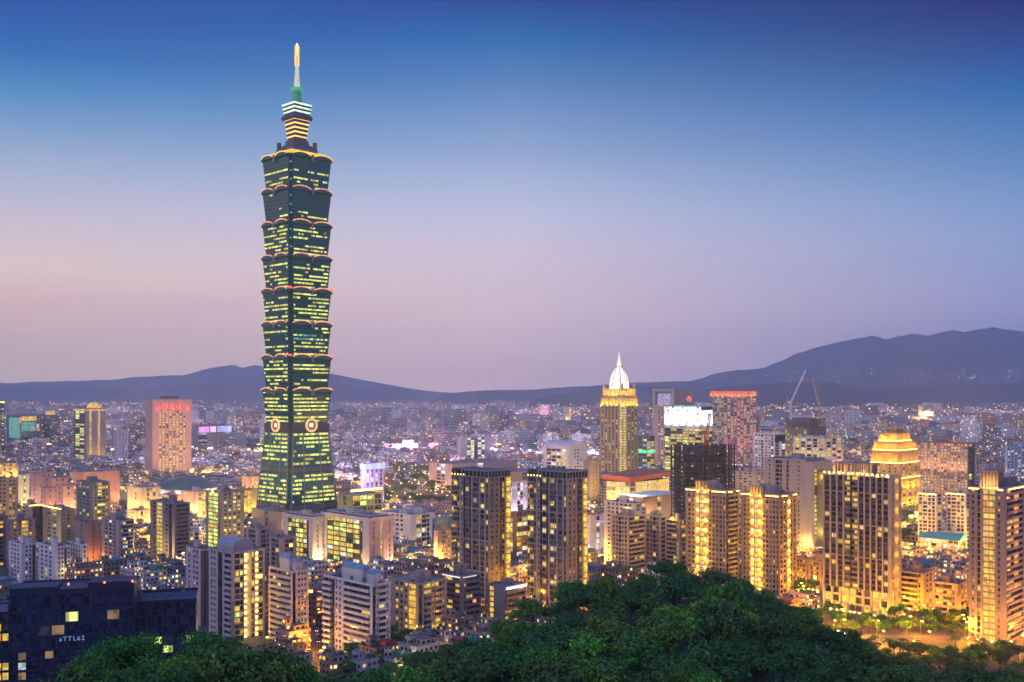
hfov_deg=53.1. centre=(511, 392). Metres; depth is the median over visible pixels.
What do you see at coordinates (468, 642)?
tree
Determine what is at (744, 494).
window
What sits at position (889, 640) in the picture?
palm tree
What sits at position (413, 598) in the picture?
lit window
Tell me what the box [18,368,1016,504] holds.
distant street lights
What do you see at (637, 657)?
tree
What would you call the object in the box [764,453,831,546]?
office building
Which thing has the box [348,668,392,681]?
tree
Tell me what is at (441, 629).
city block
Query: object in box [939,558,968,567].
city block
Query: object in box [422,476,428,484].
park tree
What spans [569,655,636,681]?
tree
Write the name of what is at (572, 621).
tree
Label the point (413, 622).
lit window
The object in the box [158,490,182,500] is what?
plaza building
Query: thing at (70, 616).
lit window
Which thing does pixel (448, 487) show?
park tree
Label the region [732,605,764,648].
tree
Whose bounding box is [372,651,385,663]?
street tree
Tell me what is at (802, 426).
building frame
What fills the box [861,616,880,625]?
street tree
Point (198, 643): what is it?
tree
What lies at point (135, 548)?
city block
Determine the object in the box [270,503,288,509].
hall building
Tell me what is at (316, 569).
city block
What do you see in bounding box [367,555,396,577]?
city block
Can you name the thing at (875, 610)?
lit window
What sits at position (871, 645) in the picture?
tree
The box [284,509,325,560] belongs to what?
office building
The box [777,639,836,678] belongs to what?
tree
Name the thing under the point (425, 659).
tree
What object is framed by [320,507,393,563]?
office building
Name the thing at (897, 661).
tree
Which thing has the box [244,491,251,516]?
window
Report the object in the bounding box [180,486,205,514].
plaza building
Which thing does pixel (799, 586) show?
street tree
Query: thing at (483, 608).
street tree
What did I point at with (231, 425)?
window
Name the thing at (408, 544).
city block
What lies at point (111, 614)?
lit window
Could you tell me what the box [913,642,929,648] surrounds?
street tree
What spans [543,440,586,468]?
office building
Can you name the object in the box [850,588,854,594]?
lit window
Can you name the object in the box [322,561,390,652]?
apartment tower
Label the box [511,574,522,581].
city block
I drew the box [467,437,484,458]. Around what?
window
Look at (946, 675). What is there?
tree
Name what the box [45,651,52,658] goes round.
lit window
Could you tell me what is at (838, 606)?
street tree
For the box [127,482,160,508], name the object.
plaza building
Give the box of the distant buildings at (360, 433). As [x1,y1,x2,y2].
[0,399,1023,540]
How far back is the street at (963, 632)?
601.10 m
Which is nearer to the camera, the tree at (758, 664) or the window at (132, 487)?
the tree at (758, 664)
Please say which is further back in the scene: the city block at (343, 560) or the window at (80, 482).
the window at (80, 482)
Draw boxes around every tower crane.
[698,414,710,446]
[784,370,805,419]
[812,379,824,419]
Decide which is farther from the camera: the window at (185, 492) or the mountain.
the mountain
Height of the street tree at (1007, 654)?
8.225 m
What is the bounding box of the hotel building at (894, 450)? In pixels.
[870,427,920,510]
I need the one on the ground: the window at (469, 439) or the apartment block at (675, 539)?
the apartment block at (675, 539)
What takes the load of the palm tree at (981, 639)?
on the pavement at (924, 636)
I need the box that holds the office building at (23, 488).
[18,474,28,503]
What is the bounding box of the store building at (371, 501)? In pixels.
[337,491,381,512]
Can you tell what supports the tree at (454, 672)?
on the ground
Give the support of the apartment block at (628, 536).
on the ground
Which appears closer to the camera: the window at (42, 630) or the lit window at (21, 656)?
the lit window at (21, 656)
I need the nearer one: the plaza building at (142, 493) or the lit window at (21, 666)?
the lit window at (21, 666)
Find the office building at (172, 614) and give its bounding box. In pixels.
[137,587,198,661]
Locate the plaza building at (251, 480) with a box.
[242,473,258,488]
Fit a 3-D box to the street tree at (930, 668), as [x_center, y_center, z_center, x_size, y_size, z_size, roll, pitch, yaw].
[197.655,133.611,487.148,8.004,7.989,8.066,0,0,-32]
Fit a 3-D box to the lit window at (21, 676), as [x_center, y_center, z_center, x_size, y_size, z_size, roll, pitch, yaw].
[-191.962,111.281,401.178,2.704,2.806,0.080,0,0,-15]
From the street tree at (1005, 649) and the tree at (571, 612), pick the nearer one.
the tree at (571, 612)
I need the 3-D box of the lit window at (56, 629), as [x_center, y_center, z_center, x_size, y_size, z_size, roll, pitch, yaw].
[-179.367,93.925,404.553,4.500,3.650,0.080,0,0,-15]
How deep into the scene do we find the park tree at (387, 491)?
1285.71 m
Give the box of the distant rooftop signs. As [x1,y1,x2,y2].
[111,410,1003,453]
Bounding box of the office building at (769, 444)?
[753,431,785,470]
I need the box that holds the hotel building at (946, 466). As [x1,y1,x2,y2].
[917,439,974,497]
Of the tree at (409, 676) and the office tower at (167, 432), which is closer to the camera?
the tree at (409, 676)
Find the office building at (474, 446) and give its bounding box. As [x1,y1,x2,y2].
[457,434,490,458]
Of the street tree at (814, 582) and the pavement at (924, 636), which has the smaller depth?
the pavement at (924, 636)
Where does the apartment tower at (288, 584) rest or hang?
on the ground
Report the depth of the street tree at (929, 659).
501.46 m
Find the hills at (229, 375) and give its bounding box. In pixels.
[0,365,449,400]
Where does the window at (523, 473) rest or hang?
in the museum hall at (519, 474)
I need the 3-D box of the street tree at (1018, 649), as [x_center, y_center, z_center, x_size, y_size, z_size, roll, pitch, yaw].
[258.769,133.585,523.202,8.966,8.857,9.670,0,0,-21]
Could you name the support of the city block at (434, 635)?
on the ground
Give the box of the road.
[864,637,1023,652]
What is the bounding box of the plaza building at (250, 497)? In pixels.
[236,486,257,517]
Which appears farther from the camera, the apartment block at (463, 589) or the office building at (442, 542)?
the office building at (442, 542)
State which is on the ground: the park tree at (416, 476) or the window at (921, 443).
the park tree at (416, 476)
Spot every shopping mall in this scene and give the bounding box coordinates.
[30,471,52,502]
[37,486,55,505]
[42,476,68,486]
[56,484,75,515]
[73,469,119,503]
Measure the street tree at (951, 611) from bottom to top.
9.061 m
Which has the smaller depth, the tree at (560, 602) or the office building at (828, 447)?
the tree at (560, 602)
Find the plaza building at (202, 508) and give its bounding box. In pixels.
[197,499,205,517]
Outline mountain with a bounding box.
[692,327,1023,388]
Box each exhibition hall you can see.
[602,467,673,499]
[616,490,673,516]
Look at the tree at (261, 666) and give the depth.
97.10 m
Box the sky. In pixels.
[0,0,1023,392]
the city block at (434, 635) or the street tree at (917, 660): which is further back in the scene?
the city block at (434, 635)
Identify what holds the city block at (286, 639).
on the ground
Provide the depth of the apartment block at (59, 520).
886.94 m
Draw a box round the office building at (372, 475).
[360,462,384,502]
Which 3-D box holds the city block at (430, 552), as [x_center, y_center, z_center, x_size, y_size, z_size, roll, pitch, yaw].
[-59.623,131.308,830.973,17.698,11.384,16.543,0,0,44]
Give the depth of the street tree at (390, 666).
482.99 m
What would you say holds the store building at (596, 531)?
on the ground
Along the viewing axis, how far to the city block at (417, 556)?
776.41 m
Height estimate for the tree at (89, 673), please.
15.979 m
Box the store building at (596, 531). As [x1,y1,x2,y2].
[588,513,603,555]
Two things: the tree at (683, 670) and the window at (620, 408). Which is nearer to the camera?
the tree at (683, 670)
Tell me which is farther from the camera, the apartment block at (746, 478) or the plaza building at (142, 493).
the apartment block at (746, 478)
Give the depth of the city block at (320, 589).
656.81 m
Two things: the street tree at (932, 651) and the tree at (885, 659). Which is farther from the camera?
the street tree at (932, 651)
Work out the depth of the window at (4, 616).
413.64 m
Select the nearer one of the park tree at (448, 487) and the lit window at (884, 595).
the lit window at (884, 595)
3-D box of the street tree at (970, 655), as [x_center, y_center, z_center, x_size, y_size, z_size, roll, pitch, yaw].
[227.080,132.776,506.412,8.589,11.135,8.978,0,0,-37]
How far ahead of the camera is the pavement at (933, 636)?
578.24 m
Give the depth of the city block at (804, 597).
644.92 m
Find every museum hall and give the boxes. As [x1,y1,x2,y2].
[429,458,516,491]
[503,466,530,481]
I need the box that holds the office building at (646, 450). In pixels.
[638,434,654,468]
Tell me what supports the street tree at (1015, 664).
on the ground
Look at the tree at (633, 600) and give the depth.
282.21 m
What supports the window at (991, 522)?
in the apartment tower at (996, 554)
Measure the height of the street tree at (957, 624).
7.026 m
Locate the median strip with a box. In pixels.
[883,643,1021,646]
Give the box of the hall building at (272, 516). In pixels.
[252,505,292,535]
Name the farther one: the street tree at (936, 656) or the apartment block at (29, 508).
the apartment block at (29, 508)
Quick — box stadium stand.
[384,441,417,449]
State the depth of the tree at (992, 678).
196.94 m
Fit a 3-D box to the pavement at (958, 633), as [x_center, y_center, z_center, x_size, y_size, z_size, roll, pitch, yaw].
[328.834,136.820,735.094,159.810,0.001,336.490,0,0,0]
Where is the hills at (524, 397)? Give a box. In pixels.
[434,380,748,404]
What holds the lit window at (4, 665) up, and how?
in the office building at (3, 641)
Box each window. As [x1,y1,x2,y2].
[0,402,3,448]
[0,464,14,513]
[2,614,7,630]
[2,633,7,640]
[2,663,7,669]
[2,673,7,679]
[12,545,37,580]
[18,653,25,659]
[18,662,25,669]
[18,672,25,679]
[22,476,24,502]
[38,626,49,635]
[41,545,68,578]
[43,415,58,438]
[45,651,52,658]
[48,508,69,537]
[52,625,63,634]
[66,612,77,620]
[75,411,99,458]
[80,482,107,521]
[105,521,132,555]
[107,610,118,618]
[131,511,147,522]
[132,487,154,508]
[137,609,175,654]
[154,508,187,555]
[159,403,184,474]
[163,645,172,652]
[185,492,205,499]
[199,425,231,440]
[212,551,261,635]
[224,493,239,536]
[244,477,256,487]
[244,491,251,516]
[249,529,268,578]
[258,168,334,502]
[271,571,305,636]
[272,539,288,564]
[288,524,317,536]
[325,580,387,646]
[328,521,373,561]
[344,494,380,512]
[367,473,381,481]
[388,513,428,544]
[389,444,417,449]
[396,581,443,630]
[409,583,415,588]
[409,589,415,594]
[409,595,415,600]
[409,601,415,606]
[409,607,415,612]
[409,613,415,618]
[409,619,415,624]
[437,463,482,486]
[447,575,478,617]
[452,476,503,597]
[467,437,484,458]
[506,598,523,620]
[511,483,522,510]
[511,512,526,555]
[522,472,526,480]
[528,477,580,603]
[547,449,580,464]
[602,407,635,470]
[607,479,668,499]
[608,503,638,539]
[613,516,643,576]
[629,497,660,509]
[638,436,653,467]
[647,517,664,562]
[658,405,664,463]
[665,406,711,471]
[669,530,684,553]
[688,494,735,574]
[711,396,754,464]
[739,472,762,499]
[744,494,794,592]
[755,435,784,463]
[786,428,805,455]
[795,438,840,470]
[825,475,887,611]
[826,593,830,598]
[842,595,846,601]
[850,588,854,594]
[873,592,877,597]
[873,600,877,605]
[873,608,877,613]
[878,463,915,509]
[882,593,886,598]
[902,573,930,607]
[918,443,971,497]
[919,501,934,526]
[936,584,962,609]
[948,494,968,534]
[972,491,1020,639]
[1008,445,1023,473]
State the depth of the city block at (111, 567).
728.70 m
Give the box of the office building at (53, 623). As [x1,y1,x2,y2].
[7,576,140,681]
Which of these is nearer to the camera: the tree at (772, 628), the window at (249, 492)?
the tree at (772, 628)
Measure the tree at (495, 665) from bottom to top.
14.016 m
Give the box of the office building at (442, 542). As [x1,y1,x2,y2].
[434,525,450,558]
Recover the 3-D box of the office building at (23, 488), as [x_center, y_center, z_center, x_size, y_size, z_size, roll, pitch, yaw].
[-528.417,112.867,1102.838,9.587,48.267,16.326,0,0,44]
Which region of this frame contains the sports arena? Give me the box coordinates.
[156,477,218,493]
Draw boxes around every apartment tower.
[186,539,208,625]
[209,535,264,641]
[266,552,310,640]
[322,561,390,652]
[451,466,511,601]
[527,467,588,606]
[685,480,738,583]
[741,484,796,595]
[823,461,904,618]
[968,469,1023,642]
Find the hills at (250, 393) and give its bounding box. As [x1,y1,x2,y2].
[0,382,431,404]
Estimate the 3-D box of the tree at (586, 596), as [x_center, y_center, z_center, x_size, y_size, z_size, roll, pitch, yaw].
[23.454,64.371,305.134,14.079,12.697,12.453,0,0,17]
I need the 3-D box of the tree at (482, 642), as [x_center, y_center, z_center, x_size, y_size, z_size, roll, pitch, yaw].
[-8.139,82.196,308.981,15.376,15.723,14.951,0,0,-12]
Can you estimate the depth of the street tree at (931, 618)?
594.97 m
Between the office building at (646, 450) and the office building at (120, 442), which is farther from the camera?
the office building at (120, 442)
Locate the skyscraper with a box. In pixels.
[256,44,337,513]
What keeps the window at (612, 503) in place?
in the apartment block at (616, 505)
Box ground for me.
[0,465,1023,681]
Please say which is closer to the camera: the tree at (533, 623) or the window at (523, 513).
the tree at (533, 623)
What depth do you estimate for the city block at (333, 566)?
705.69 m
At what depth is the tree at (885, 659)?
353.72 m
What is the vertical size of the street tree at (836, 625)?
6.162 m
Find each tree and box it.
[50,655,136,681]
[69,627,172,671]
[99,659,162,680]
[126,662,215,681]
[149,657,198,677]
[152,654,220,680]
[169,626,247,661]
[185,635,315,681]
[286,659,332,681]
[322,676,359,681]
[327,670,340,680]
[339,662,356,671]
[342,641,360,651]
[342,655,354,664]
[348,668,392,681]
[354,677,390,681]
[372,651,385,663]
[376,661,397,672]
[384,489,393,495]
[390,666,434,681]
[391,624,398,632]
[391,632,400,640]
[392,485,402,491]
[393,658,428,674]
[394,652,431,666]
[398,495,408,501]
[398,628,413,634]
[398,634,404,640]
[400,471,408,476]
[406,484,416,491]
[406,650,440,665]
[409,656,448,678]
[411,494,425,502]
[412,474,422,479]
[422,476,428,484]
[424,494,433,499]
[427,482,434,492]
[427,659,490,681]
[434,496,444,501]
[435,642,460,655]
[440,649,454,661]
[442,656,467,664]
[444,485,450,496]
[451,636,483,659]
[459,636,504,659]
[460,650,521,681]
[462,647,486,659]
[471,640,518,658]
[481,605,486,612]
[485,619,514,646]
[498,619,528,651]
[505,597,557,622]
[505,640,562,677]
[508,625,537,649]
[511,658,581,681]
[516,625,558,641]
[522,629,575,650]
[526,620,542,628]
[530,620,581,642]
[531,648,582,681]
[549,613,585,629]
[550,591,583,610]
[551,601,580,614]
[555,609,587,626]
[556,579,593,610]
[565,631,610,662]
[566,587,603,610]
[567,614,641,658]
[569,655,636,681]
[579,607,634,639]
[586,584,630,614]
[592,574,620,592]
[607,633,675,671]
[608,591,660,623]
[619,577,656,612]
[625,643,658,675]
[632,655,676,681]
[635,610,674,629]
[636,573,659,585]
[638,596,661,614]
[638,614,697,663]
[644,574,702,607]
[646,558,689,579]
[649,602,684,620]
[654,657,725,681]
[661,570,701,603]
[663,636,751,681]
[680,593,737,641]
[680,614,743,644]
[682,639,736,662]
[685,671,720,681]
[686,596,757,641]
[692,566,740,589]
[699,589,725,600]
[702,579,759,612]
[730,642,771,679]
[731,650,789,681]
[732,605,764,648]
[735,578,755,592]
[742,590,764,602]
[745,613,809,673]
[748,597,775,634]
[755,588,776,604]
[758,612,802,630]
[758,635,802,668]
[759,596,783,608]
[766,635,809,680]
[770,603,796,614]
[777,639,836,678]
[784,605,819,638]
[790,659,846,681]
[793,578,806,585]
[794,584,804,588]
[799,588,812,591]
[806,622,850,650]
[807,579,819,590]
[810,609,823,623]
[810,649,878,681]
[817,607,830,615]
[822,603,834,608]
[830,611,844,618]
[831,623,841,631]
[833,603,843,609]
[833,628,870,658]
[842,611,852,617]
[842,619,849,630]
[843,644,880,663]
[845,619,860,628]
[857,613,869,619]
[859,618,872,631]
[860,653,892,668]
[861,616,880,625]
[862,638,873,649]
[862,648,882,665]
[862,663,877,680]
[870,635,881,641]
[871,662,884,681]
[873,665,923,681]
[875,621,891,634]
[876,615,889,622]
[881,647,892,653]
[882,638,895,647]
[882,653,895,658]
[884,620,896,630]
[886,605,901,615]
[886,653,909,668]
[888,640,900,648]
[891,617,906,628]
[894,642,905,652]
[897,638,909,642]
[898,603,904,613]
[898,620,912,628]
[899,643,915,651]
[899,652,913,656]
[900,657,913,664]
[902,517,911,523]
[902,527,913,534]
[902,531,910,536]
[903,655,923,665]
[904,615,917,624]
[907,647,926,655]
[909,618,924,629]
[909,668,935,679]
[913,623,924,629]
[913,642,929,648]
[916,607,931,622]
[918,654,941,664]
[918,664,936,672]
[922,614,937,623]
[924,623,937,634]
[925,647,941,655]
[930,608,941,615]
[931,621,943,627]
[933,654,943,661]
[934,615,943,621]
[934,670,964,681]
[938,655,957,666]
[940,614,957,623]
[940,657,987,679]
[941,645,959,652]
[942,649,959,665]
[945,624,955,634]
[948,608,962,613]
[948,636,962,646]
[951,613,963,622]
[952,622,964,628]
[957,652,974,660]
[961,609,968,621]
[961,625,968,636]
[961,650,978,660]
[964,667,1023,681]
[968,644,986,650]
[970,648,987,660]
[975,637,986,641]
[976,642,990,646]
[976,660,988,667]
[979,673,1002,680]
[983,646,996,660]
[991,654,1010,664]
[994,646,1014,662]
[994,671,1023,681]
[995,640,1010,646]
[996,652,1012,666]
[1002,665,1021,674]
[1006,661,1023,667]
[1008,644,1023,660]
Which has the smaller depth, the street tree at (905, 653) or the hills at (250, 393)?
the street tree at (905, 653)
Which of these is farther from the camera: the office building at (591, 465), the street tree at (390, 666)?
the office building at (591, 465)
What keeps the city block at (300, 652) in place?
on the ground
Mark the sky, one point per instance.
(528, 194)
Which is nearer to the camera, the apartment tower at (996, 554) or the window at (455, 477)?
the apartment tower at (996, 554)
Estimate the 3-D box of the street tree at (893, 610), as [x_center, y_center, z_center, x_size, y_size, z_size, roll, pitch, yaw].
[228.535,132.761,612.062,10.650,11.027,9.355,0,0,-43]
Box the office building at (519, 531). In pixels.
[511,505,526,559]
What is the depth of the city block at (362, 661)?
497.34 m
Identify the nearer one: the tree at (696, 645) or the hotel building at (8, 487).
the tree at (696, 645)
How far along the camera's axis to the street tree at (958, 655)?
512.72 m
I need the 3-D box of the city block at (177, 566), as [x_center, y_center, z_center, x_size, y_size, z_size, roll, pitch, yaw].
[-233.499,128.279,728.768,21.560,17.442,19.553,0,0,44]
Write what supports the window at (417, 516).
in the office building at (413, 522)
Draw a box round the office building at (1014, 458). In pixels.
[1005,442,1023,474]
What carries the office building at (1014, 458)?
on the ground
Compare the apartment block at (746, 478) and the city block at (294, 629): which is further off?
the apartment block at (746, 478)
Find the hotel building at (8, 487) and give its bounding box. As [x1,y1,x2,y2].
[0,458,17,518]
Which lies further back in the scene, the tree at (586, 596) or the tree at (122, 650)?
the tree at (586, 596)
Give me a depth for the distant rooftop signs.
2047.12 m
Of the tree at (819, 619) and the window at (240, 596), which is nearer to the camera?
the tree at (819, 619)
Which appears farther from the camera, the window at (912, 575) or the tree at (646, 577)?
the window at (912, 575)
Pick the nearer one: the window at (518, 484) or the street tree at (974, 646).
the street tree at (974, 646)
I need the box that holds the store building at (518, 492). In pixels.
[511,481,526,510]
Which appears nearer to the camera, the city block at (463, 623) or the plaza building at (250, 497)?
the city block at (463, 623)
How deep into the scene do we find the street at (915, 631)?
593.49 m
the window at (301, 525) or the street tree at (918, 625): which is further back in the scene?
the window at (301, 525)
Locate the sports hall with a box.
[917,530,967,550]
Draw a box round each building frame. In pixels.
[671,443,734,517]
[785,418,825,455]
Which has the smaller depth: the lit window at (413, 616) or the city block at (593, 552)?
the lit window at (413, 616)
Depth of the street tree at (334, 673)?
482.36 m
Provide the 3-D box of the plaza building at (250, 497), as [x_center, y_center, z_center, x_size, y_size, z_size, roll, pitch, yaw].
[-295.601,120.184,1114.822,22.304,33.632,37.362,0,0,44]
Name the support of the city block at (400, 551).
on the ground
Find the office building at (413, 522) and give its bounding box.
[380,506,434,545]
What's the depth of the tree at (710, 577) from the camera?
297.97 m
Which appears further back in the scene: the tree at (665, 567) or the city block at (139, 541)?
the city block at (139, 541)
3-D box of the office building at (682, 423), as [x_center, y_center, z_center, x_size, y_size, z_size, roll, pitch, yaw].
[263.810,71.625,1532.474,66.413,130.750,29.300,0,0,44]
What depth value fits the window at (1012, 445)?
1526.18 m
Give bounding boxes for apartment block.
[0,513,7,566]
[6,513,35,569]
[9,535,37,582]
[16,499,42,541]
[38,536,70,579]
[43,504,75,543]
[67,537,86,563]
[75,516,100,561]
[76,475,110,526]
[102,513,134,558]
[150,495,189,557]
[206,484,243,546]
[246,523,271,584]
[269,529,296,565]
[309,587,323,625]
[387,569,446,633]
[442,563,480,617]
[487,577,526,622]
[604,495,646,564]
[610,507,645,579]
[644,510,668,566]
[665,514,685,570]
[735,467,763,501]
[797,551,812,586]
[808,553,822,590]
[902,562,934,610]
[918,488,942,540]
[933,572,968,619]
[946,488,968,547]
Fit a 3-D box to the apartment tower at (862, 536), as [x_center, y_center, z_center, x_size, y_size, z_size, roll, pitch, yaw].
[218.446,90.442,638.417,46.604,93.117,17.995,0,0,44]
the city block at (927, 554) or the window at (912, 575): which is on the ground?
the city block at (927, 554)
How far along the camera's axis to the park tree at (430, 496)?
1237.20 m
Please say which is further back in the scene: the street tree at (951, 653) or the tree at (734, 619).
the street tree at (951, 653)
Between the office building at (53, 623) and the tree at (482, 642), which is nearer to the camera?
the tree at (482, 642)
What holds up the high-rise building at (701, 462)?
on the ground
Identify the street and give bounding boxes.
[306,624,324,670]
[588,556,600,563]
[805,587,870,641]
[902,609,930,634]
[959,616,968,635]
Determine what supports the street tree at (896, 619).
on the ground
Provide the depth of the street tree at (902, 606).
627.11 m
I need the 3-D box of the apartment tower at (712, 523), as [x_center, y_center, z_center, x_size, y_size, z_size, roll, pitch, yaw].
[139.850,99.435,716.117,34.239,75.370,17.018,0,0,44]
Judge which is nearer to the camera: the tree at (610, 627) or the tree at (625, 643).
the tree at (625, 643)
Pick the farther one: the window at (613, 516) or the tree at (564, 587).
the window at (613, 516)
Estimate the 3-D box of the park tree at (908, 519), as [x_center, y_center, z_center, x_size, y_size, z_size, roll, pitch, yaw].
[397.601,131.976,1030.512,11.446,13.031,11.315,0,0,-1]
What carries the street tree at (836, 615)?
on the ground
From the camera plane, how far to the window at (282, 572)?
562.41 m
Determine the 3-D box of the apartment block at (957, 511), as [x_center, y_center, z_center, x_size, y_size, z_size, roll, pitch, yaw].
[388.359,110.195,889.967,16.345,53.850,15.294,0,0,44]
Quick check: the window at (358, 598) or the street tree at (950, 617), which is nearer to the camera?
the window at (358, 598)
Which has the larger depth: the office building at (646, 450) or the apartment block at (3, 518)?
the office building at (646, 450)
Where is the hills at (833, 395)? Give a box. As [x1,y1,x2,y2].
[527,382,1023,409]
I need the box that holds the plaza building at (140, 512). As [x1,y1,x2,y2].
[127,505,149,523]
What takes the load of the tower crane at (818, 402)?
on the building frame at (802, 426)
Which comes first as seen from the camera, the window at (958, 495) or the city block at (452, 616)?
the city block at (452, 616)
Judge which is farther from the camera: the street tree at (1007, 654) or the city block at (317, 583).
the city block at (317, 583)
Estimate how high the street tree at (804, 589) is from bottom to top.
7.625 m
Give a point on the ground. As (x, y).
(422, 490)
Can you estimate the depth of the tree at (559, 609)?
338.21 m
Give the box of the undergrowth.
[504,586,867,681]
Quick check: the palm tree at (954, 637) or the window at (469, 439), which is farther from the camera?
the window at (469, 439)
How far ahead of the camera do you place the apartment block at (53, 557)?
721.09 m
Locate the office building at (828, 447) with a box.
[793,435,842,470]
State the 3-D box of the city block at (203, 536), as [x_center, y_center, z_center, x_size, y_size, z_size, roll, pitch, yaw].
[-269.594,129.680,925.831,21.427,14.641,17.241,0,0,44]
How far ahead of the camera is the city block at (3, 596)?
652.00 m
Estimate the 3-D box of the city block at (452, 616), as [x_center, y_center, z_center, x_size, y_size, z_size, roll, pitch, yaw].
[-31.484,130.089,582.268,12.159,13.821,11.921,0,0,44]
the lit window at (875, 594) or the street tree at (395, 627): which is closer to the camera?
the street tree at (395, 627)
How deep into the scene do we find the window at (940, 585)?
620.56 m
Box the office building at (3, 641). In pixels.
[0,602,7,681]
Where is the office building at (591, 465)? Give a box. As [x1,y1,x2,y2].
[583,456,599,504]
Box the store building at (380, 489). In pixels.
[344,487,382,510]
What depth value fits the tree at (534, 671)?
185.02 m
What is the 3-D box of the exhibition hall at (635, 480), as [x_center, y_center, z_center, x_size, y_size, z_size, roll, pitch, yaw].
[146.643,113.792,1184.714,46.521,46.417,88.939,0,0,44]
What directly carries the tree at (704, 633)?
on the ground
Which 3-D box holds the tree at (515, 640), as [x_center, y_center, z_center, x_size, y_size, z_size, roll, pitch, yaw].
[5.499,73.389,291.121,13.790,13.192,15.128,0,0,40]
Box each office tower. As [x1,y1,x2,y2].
[0,401,4,449]
[42,411,59,440]
[73,402,105,458]
[145,396,190,474]
[600,353,637,471]
[653,389,693,464]
[710,391,756,464]
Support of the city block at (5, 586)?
on the ground
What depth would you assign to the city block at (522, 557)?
775.70 m
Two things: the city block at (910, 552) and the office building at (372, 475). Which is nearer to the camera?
the city block at (910, 552)
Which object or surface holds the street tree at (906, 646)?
on the ground
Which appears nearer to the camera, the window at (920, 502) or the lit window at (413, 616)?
the lit window at (413, 616)
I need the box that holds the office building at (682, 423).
[664,396,712,471]
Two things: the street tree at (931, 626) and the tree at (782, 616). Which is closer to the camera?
the tree at (782, 616)
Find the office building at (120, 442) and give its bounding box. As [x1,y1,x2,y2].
[114,428,127,458]
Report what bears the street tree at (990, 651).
on the ground
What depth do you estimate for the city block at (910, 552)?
820.78 m
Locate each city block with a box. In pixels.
[0,576,18,583]
[0,582,13,591]
[0,585,8,601]
[66,557,101,578]
[92,556,126,576]
[118,550,149,560]
[120,560,153,575]
[130,553,156,562]
[132,560,166,589]
[134,528,149,541]
[134,538,149,545]
[134,544,141,552]
[137,541,149,555]
[141,580,178,589]
[151,585,161,589]
[152,553,182,565]
[160,573,185,585]
[165,559,185,579]
[171,580,185,587]
[176,551,185,563]
[200,527,205,543]
[265,586,268,600]
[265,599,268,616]
[274,634,305,653]
[276,618,310,648]
[281,644,311,668]
[297,555,328,579]
[309,579,323,586]
[309,585,323,592]
[315,610,322,629]
[320,644,348,677]
[323,560,341,573]
[338,559,369,566]
[349,649,378,674]
[358,635,397,652]
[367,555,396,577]
[379,646,408,674]
[393,544,424,561]
[393,558,426,575]
[396,536,422,546]
[397,634,437,654]
[403,542,429,550]
[403,559,437,575]
[411,623,436,633]
[412,629,443,641]
[413,553,428,560]
[422,556,450,576]
[425,546,433,555]
[437,625,457,636]
[438,630,467,650]
[445,608,467,629]
[453,615,481,631]
[454,631,481,642]
[464,621,495,639]
[478,612,504,627]
[511,560,526,577]
[511,564,517,574]
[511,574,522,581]
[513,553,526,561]
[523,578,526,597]
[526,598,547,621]
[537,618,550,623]
[588,548,597,561]
[588,563,605,584]
[602,560,636,585]
[641,561,664,585]
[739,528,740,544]
[775,595,800,606]
[780,588,819,609]
[797,542,822,556]
[902,541,915,550]
[902,548,917,557]
[902,555,920,560]
[902,557,933,562]
[902,563,929,568]
[907,557,937,579]
[914,541,938,550]
[914,547,946,556]
[918,550,945,559]
[932,559,958,566]
[936,560,968,579]
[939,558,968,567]
[943,552,968,558]
[944,546,968,555]
[950,553,968,562]
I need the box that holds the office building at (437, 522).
[432,514,450,546]
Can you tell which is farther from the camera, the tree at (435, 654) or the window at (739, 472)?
the window at (739, 472)
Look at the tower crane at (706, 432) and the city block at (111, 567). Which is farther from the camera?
the tower crane at (706, 432)
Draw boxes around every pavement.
[797,588,874,641]
[846,635,1023,654]
[902,614,937,643]
[956,621,960,636]
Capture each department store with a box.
[7,414,38,442]
[193,424,232,443]
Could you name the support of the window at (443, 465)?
in the building at (440, 472)
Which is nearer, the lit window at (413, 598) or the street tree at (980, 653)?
the street tree at (980, 653)
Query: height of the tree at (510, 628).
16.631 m
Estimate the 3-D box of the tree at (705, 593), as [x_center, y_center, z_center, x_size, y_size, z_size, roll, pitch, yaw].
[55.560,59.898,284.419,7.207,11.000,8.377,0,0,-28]
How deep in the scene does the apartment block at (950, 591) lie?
620.72 m
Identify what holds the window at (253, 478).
in the plaza building at (251, 480)
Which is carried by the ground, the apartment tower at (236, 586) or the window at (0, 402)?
the apartment tower at (236, 586)
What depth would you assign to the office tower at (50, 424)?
2360.77 m
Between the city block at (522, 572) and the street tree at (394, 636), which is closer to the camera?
the street tree at (394, 636)
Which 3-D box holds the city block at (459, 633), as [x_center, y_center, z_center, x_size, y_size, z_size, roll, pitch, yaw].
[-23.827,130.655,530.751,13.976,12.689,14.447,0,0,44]
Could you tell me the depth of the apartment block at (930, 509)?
885.32 m
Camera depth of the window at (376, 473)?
1210.71 m

